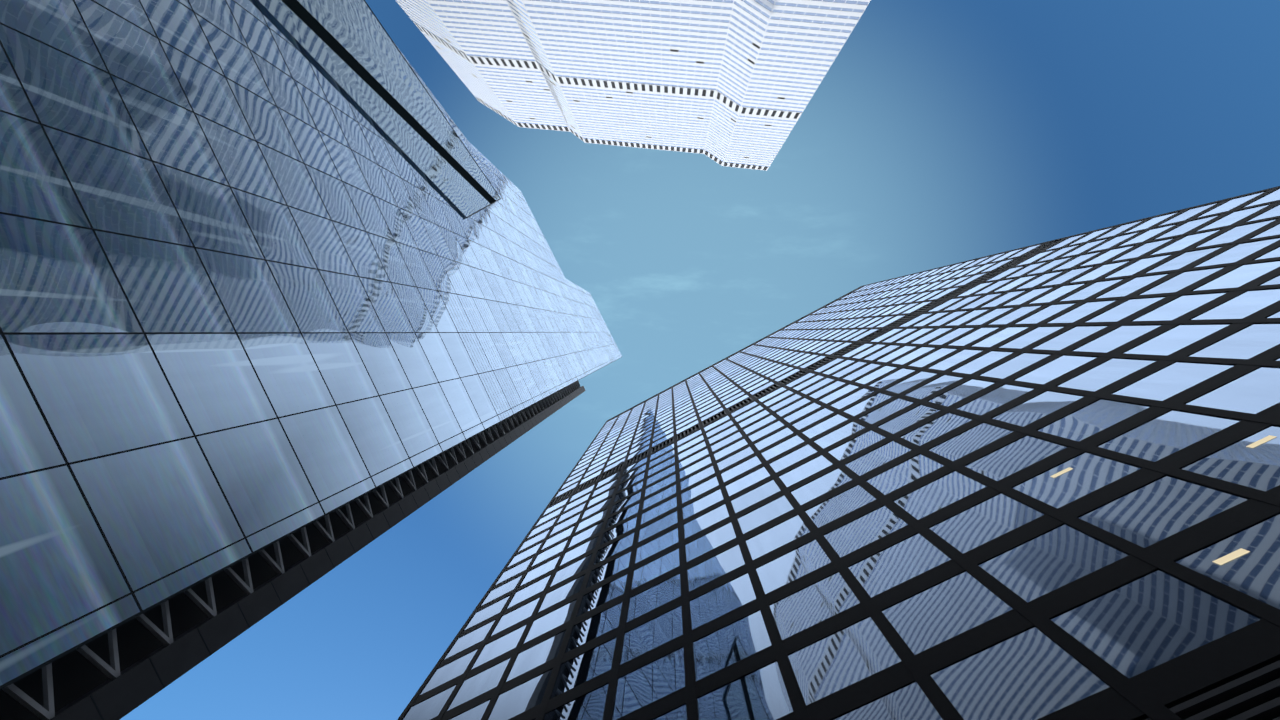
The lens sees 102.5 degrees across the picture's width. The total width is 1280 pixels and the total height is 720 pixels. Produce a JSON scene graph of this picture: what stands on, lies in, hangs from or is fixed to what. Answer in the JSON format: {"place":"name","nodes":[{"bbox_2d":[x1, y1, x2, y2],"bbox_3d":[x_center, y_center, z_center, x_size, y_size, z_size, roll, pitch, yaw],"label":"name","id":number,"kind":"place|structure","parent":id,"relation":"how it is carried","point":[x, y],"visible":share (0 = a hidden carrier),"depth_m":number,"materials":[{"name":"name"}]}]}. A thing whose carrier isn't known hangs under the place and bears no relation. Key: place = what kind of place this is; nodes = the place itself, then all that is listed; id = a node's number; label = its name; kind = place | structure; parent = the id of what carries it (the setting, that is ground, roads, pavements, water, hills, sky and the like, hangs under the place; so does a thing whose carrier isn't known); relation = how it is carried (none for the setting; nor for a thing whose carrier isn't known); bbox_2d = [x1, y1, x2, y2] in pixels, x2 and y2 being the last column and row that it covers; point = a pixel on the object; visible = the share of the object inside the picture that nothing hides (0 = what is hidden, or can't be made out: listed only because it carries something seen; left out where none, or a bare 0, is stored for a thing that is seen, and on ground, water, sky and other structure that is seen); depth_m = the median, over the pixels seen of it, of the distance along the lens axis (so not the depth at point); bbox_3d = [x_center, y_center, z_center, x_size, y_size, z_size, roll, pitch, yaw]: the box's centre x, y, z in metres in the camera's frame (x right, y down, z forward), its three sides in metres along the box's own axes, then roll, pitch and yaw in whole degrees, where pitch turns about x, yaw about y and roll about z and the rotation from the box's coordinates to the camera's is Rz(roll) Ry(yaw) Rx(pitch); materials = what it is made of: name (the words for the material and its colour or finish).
{"place":"outdoors","nodes":[
{"label":"outdoors","id":0,"kind":"place"},
{"bbox_2d":[0,0,621,719],"bbox_3d":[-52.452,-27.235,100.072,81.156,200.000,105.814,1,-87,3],"label":"tower","id":1,"kind":"structure","parent":0,"point":[294,302],"depth_m":26.95,"materials":[{"name":"blue glass"}]},
{"bbox_2d":[120,0,1279,719],"label":"sky","id":2,"kind":"structure","parent":0,"point":[940,133],"materials":[{"name":"blue"}]},
{"bbox_2d":[397,186,1279,719],"bbox_3d":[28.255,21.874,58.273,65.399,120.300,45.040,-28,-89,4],"label":"tower","id":3,"kind":"structure","parent":0,"point":[1037,482],"depth_m":22.38,"materials":[{"name":"blue glass"}]},
{"label":"ground","id":4,"kind":"structure","parent":0,"visible":0},
{"bbox_2d":[396,0,870,170],"bbox_3d":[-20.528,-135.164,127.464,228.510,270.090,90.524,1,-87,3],"label":"skyscraper","id":5,"kind":"structure","parent":4,"relation":"on","point":[731,83],"depth_m":181.41,"materials":[{"name":"white glass"}]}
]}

